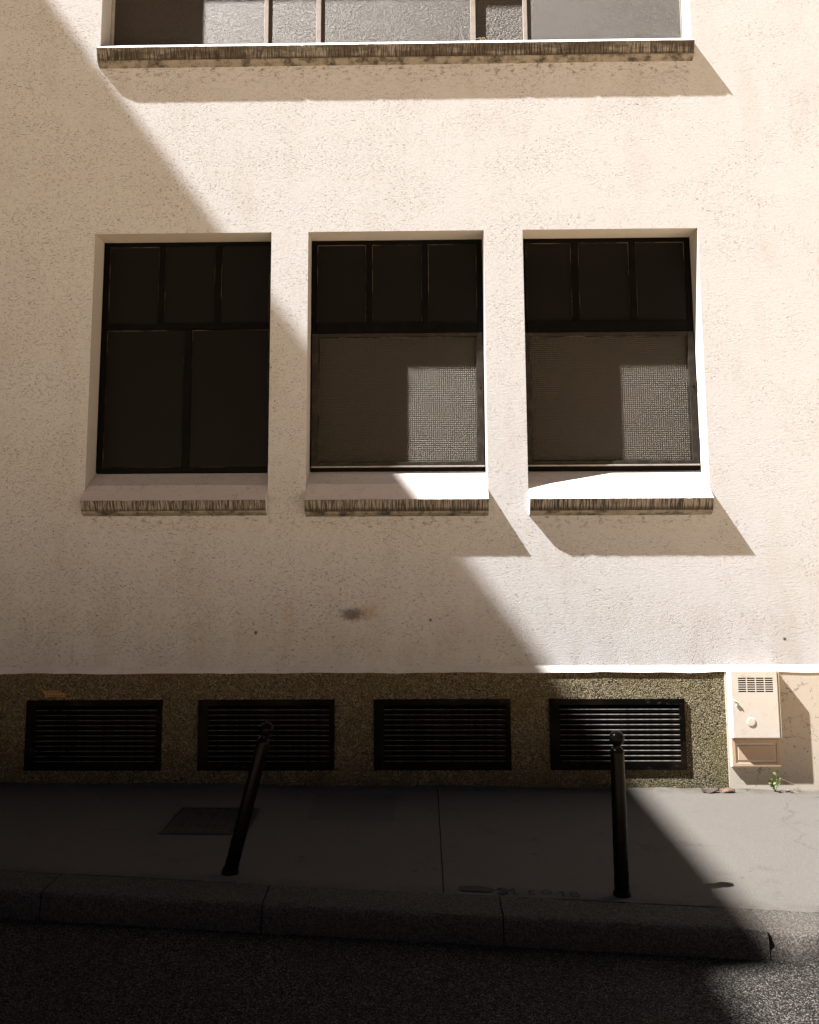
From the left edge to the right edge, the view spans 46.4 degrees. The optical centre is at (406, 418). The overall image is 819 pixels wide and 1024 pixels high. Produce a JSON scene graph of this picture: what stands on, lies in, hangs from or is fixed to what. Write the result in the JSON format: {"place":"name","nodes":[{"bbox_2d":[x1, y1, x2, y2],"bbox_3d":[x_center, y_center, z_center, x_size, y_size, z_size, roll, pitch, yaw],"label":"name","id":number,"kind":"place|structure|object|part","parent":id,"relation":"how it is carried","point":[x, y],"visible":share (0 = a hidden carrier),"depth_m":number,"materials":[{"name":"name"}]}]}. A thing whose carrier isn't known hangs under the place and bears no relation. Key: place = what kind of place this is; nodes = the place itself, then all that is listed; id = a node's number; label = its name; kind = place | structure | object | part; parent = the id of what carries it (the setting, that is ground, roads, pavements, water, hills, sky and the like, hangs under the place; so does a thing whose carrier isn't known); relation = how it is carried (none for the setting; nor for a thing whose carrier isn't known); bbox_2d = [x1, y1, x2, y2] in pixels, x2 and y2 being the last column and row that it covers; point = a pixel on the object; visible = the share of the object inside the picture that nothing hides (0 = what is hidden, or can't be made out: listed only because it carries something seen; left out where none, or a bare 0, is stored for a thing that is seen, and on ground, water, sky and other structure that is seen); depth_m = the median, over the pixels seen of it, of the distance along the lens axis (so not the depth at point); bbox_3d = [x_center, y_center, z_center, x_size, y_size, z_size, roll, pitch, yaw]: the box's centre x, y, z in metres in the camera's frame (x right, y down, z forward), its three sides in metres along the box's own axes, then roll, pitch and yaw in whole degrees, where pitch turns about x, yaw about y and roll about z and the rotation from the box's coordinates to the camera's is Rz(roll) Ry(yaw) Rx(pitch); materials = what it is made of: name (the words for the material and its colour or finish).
{"place":"outdoors","nodes":[
{"label":"outdoors","id":0,"kind":"place"},
{"bbox_2d":[0,782,818,912],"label":"pavement","id":1,"kind":"structure","parent":0,"point":[744,848],"depth_m":6.57,"materials":[{"name":"concrete"}]},
{"bbox_2d":[158,807,260,834],"bbox_3d":[-1.425,2.947,6.978,0.618,0.046,0.627,0,-8,1],"label":"access cover","id":2,"kind":"object","parent":1,"relation":"on","point":[202,821],"visible":0.85,"depth_m":6.95,"materials":[{"name":"metal"}]},
{"bbox_2d":[221,722,273,875],"bbox_3d":[-0.992,2.395,5.983,0.104,0.982,0.104,13,-7,3],"label":"bollard","id":3,"kind":"object","parent":1,"relation":"on","point":[239,835],"visible":0.98,"depth_m":5.95,"materials":[{"name":"black metal"}]},
{"bbox_2d":[0,0,818,790],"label":"building","id":4,"kind":"structure","parent":1,"relation":"on","point":[408,392],"depth_m":8.57,"materials":[{"name":"beige paint"}]},
{"bbox_2d":[42,690,65,696],"bbox_3d":[-2.975,2.325,8.059,0.198,0.058,0.007,0,-8,1],"label":"sticker","id":5,"kind":"object","parent":4,"relation":"attached to","point":[55,693],"visible":1,"depth_m":8.06,"materials":[{"name":"brown"}]},
{"bbox_2d":[96,242,270,473],"bbox_3d":[-2.010,-0.568,8.779,1.594,2.145,0.088,0,-8,1],"label":"window","id":6,"kind":"structure","parent":4,"relation":"in","point":[185,351],"depth_m":8.76,"materials":[{"name":"glass"}]},
{"bbox_2d":[110,0,681,45],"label":"window","id":7,"kind":"structure","parent":4,"relation":"in","point":[133,22],"depth_m":9.17,"materials":[{"name":"grey glass"}]},
{"bbox_2d":[310,239,484,471],"bbox_3d":[-0.088,-0.582,8.734,1.574,2.147,0.116,0,-8,1],"label":"window","id":8,"kind":"structure","parent":4,"relation":"in","point":[397,385],"depth_m":8.72,"materials":[{"name":"glass"}]},
{"bbox_2d":[523,237,699,470],"bbox_3d":[1.833,-0.596,8.704,1.559,2.147,0.116,0,-8,1],"label":"window","id":9,"kind":"structure","parent":4,"relation":"in","point":[611,384],"depth_m":8.69,"materials":[{"name":"glass"}]},
{"bbox_2d":[726,669,781,766],"bbox_3d":[2.877,2.480,7.896,0.408,0.786,0.115,0,-8,1],"label":"gas cabinet","id":10,"kind":"object","parent":4,"relation":"attached to","point":[754,718],"visible":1,"depth_m":7.88,"materials":[{"name":"beige paint"}]},
{"bbox_3d":[2.872,2.359,7.896,0.398,0.546,0.081,0,-8,1],"label":"door","id":11,"kind":"part","parent":10,"relation":"part of","materials":[{"name":"beige paint"}]},
{"bbox_2d":[458,885,580,896],"bbox_3d":[0.659,2.786,5.626,0.721,0.008,0.108,-1,-8,8],"label":"painted marking","id":12,"kind":"object","parent":1,"relation":"on","point":[475,888],"visible":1,"depth_m":5.64,"materials":[{"name":"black paint"}]},
{"bbox_2d":[609,730,630,902],"bbox_3d":[1.257,2.354,5.648,0.104,0.982,0.104,0,-8,1],"label":"bollard","id":13,"kind":"object","parent":1,"relation":"on","point":[619,831],"visible":0.98,"depth_m":5.62,"materials":[{"name":"black metal"}]},
{"bbox_2d":[701,787,719,793],"bbox_3d":[2.476,3.033,7.791,0.150,0.040,0.050,0,-8,1],"label":"dead leaf","id":14,"kind":"object","parent":1,"relation":"on","point":[712,790],"visible":1,"depth_m":7.79,"materials":[{"name":"brown plant"}]},
{"bbox_2d":[720,787,734,792],"bbox_3d":[2.616,3.033,7.788,0.120,0.040,0.038,0,-8,1],"label":"dead leaf","id":15,"kind":"object","parent":1,"relation":"on","point":[727,789],"visible":1,"depth_m":7.79,"materials":[{"name":"plant"}]},
{"bbox_2d":[768,772,799,792],"bbox_3d":[3.092,2.973,7.795,0.291,0.162,0.086,0,-8,1],"label":"weed","id":16,"kind":"object","parent":1,"relation":"on","point":[771,783],"visible":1,"depth_m":7.81,"materials":[{"name":"green plant"}]},
{"bbox_2d":[0,918,818,1023],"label":"road","id":17,"kind":"structure","parent":0,"point":[52,972],"depth_m":4.79,"materials":[{"name":"grey asphalt"}]},
{"bbox_2d":[0,871,818,963],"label":"kerb","id":18,"kind":"structure","parent":17,"relation":"on","point":[696,931],"depth_m":5.38,"materials":[{"name":"concrete"}]}
]}

